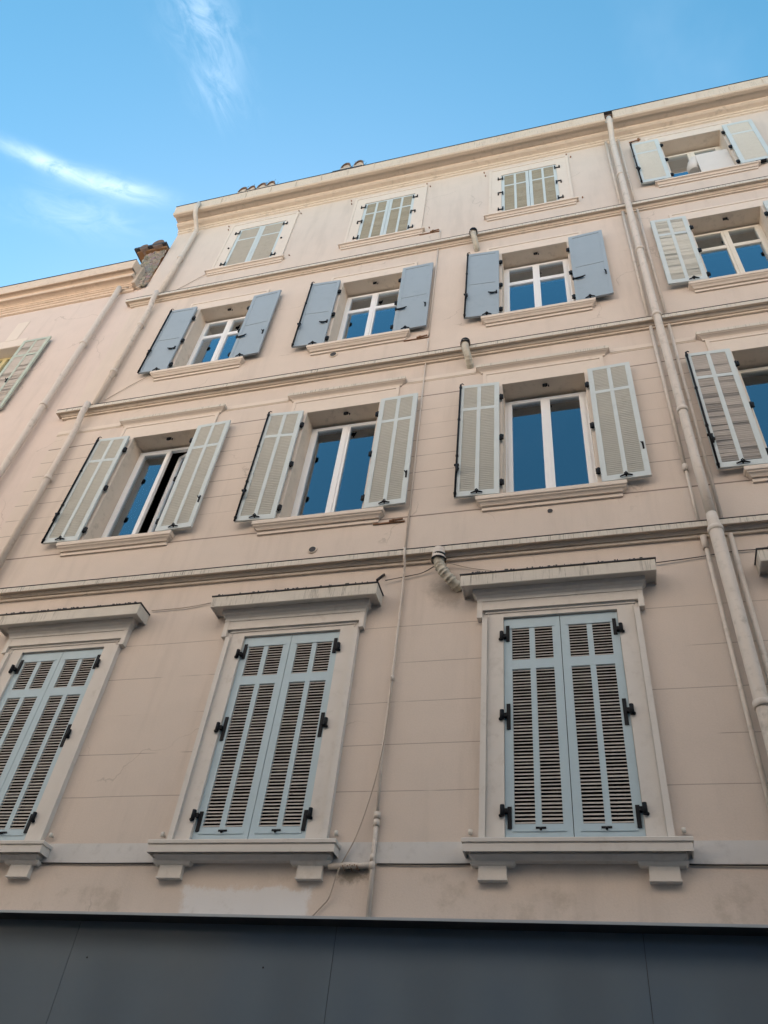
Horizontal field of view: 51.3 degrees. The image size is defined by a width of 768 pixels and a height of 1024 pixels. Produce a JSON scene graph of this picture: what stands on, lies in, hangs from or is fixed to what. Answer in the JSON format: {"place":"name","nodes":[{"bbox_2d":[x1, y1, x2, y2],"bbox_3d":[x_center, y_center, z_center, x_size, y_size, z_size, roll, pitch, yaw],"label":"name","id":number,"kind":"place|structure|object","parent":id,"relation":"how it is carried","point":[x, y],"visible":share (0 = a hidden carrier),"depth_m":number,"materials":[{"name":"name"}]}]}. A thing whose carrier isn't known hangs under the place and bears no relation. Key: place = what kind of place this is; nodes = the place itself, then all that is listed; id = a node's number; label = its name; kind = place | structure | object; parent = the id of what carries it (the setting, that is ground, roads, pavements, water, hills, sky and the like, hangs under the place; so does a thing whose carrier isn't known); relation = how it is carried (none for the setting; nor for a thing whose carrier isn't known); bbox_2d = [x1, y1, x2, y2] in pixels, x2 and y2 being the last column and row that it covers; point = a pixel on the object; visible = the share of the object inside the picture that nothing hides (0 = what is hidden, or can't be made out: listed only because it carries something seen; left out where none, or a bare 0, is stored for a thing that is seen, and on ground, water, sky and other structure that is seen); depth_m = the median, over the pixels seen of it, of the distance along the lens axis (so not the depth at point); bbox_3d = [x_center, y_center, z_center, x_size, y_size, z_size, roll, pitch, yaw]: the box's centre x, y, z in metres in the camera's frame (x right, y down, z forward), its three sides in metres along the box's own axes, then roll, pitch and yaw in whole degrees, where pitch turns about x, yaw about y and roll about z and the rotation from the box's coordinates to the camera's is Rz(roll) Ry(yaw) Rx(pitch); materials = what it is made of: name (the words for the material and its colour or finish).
{"place":"outdoors","nodes":[
{"label":"outdoors","id":0,"kind":"place"},
{"bbox_2d":[0,0,767,286],"label":"sky","id":1,"kind":"structure","parent":0,"point":[116,116],"materials":[{"name":"blue"}]},
{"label":"pavement","id":2,"kind":"structure","parent":0,"visible":0},
{"bbox_2d":[0,76,767,924],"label":"apartment building","id":3,"kind":"structure","parent":2,"relation":"on","point":[528,368],"depth_m":9.79,"materials":[{"name":"paint"}]},
{"bbox_2d":[41,862,153,863],"bbox_3d":[-2.817,3.447,7.846,1.300,0.017,0.013,-6,-46,14],"label":"cable","id":4,"kind":"object","parent":3,"relation":"attached to","point":[95,863],"visible":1,"depth_m":7.86,"materials":[{"name":"grey plastic"}]},
{"bbox_2d":[105,375,150,399],"bbox_3d":[-4.604,-2.243,14.396,0.757,0.579,0.017,-7,-46,15],"label":"cable","id":5,"kind":"object","parent":3,"relation":"attached to","point":[128,386],"visible":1,"depth_m":14.42,"materials":[{"name":"beige plastic"}]},
{"bbox_2d":[101,447,188,537],"bbox_3d":[-3.584,-0.165,12.471,1.170,2.280,0.229,-6,-46,14],"label":"window","id":6,"kind":"structure","parent":3,"relation":"in","point":[128,516],"depth_m":12.59,"materials":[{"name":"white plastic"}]},
{"bbox_2d":[151,602,210,610],"bbox_3d":[-2.533,1.190,10.077,0.871,0.067,0.012,-6,-46,14],"label":"cable","id":7,"kind":"object","parent":3,"relation":"attached to","point":[182,607],"visible":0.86,"depth_m":10.06,"materials":[{"name":"grey plastic"}]},
{"bbox_2d":[187,316,245,364],"bbox_3d":[-3.130,-3.118,15.244,1.150,2.050,0.086,-6,-46,14],"label":"window","id":8,"kind":"structure","parent":3,"relation":"in","point":[217,339],"depth_m":15.46,"materials":[{"name":"white plastic"}]},
{"bbox_2d":[291,421,375,516],"bbox_3d":[-0.669,-0.544,11.670,1.170,2.280,0.086,-6,-46,14],"label":"window","id":9,"kind":"structure","parent":3,"relation":"in","point":[333,478],"depth_m":11.76,"materials":[{"name":"blue glass"}]},
{"bbox_2d":[312,676,391,915],"bbox_3d":[-0.270,2.631,7.716,0.517,2.404,0.032,-9,-47,17],"label":"cable","id":10,"kind":"object","parent":3,"relation":"attached to","point":[366,807],"visible":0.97,"depth_m":7.51,"materials":[{"name":"grey plastic"}]},
{"bbox_2d":[337,289,398,339],"bbox_3d":[-0.243,-3.434,14.511,1.150,2.050,0.086,-6,-46,14],"label":"window","id":11,"kind":"structure","parent":3,"relation":"in","point":[369,314],"depth_m":14.71,"materials":[{"name":"blue glass"}]},
{"bbox_2d":[0,910,767,1023],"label":"shop fascia","id":12,"kind":"structure","parent":3,"relation":"attached to","point":[70,967],"depth_m":6.52,"materials":[{"name":"metal"}]},
{"bbox_2d":[385,566,433,580],"bbox_3d":[0.311,0.735,9.478,0.604,0.151,0.038,-8,-46,15],"label":"cable","id":13,"kind":"object","parent":3,"relation":"attached to","point":[409,575],"visible":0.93,"depth_m":9.46,"materials":[{"name":"grey plastic"}]},
{"bbox_2d":[377,863,469,864],"bbox_3d":[0.344,3.102,7.042,0.840,0.016,0.013,-6,-46,14],"label":"cable","id":14,"kind":"object","parent":3,"relation":"attached to","point":[423,863],"visible":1,"depth_m":7.04,"materials":[{"name":"grey plastic"}]},
{"bbox_2d":[446,562,491,570],"bbox_3d":[1.095,0.691,9.236,0.765,0.348,0.047,-6,-46,14],"label":"cable","id":15,"kind":"object","parent":3,"relation":"attached to","point":[468,567],"visible":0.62,"depth_m":9.34,"materials":[{"name":"grey plastic"}]},
{"bbox_2d":[504,259,572,311],"bbox_3d":[2.653,-3.752,13.775,1.150,2.050,0.086,-6,-46,14],"label":"window","id":16,"kind":"structure","parent":3,"relation":"in","point":[547,283],"depth_m":13.97,"materials":[{"name":"blue glass"}]},
{"bbox_2d":[505,391,597,492],"bbox_3d":[2.252,-0.865,10.928,1.170,2.280,0.086,-6,-46,14],"label":"window","id":17,"kind":"structure","parent":3,"relation":"in","point":[549,444],"depth_m":11.00,"materials":[{"name":"blue glass"}]},
{"bbox_2d":[665,146,734,176],"bbox_3d":[6.048,-6.666,15.409,1.130,1.780,0.275,-6,-46,14],"label":"window","id":18,"kind":"structure","parent":3,"relation":"in","point":[714,157],"depth_m":15.33,"materials":[{"name":"beige wood"}]},
{"bbox_2d":[656,549,755,562],"bbox_3d":[3.685,0.453,8.552,1.581,0.092,0.019,-6,-46,14],"label":"cable","id":19,"kind":"object","parent":3,"relation":"attached to","point":[700,556],"visible":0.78,"depth_m":8.63,"materials":[{"name":"grey plastic"}]},
{"bbox_2d":[689,864,767,865],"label":"cable","id":20,"kind":"object","parent":3,"relation":"attached to","point":[731,864],"visible":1,"depth_m":6.41,"materials":[{"name":"grey plastic"}]},
{"bbox_2d":[694,224,767,277],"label":"window","id":21,"kind":"structure","parent":3,"relation":"in","point":[742,249],"depth_m":13.19,"materials":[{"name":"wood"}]},
{"bbox_2d":[738,366,767,447],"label":"window","id":22,"kind":"structure","parent":3,"relation":"in","point":[755,380],"depth_m":10.69,"materials":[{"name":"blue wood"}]},
{"label":"ground","id":23,"kind":"structure","parent":0,"visible":0},
{"bbox_2d":[0,240,169,529],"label":"neighbouring building","id":24,"kind":"structure","parent":23,"relation":"on","point":[59,334],"depth_m":16.38,"materials":[{"name":"paint"}]},
{"bbox_2d":[0,357,11,371],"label":"window","id":25,"kind":"structure","parent":24,"relation":"in","point":[4,361],"depth_m":17.04,"materials":[{"name":"yellow wood"}]}
]}

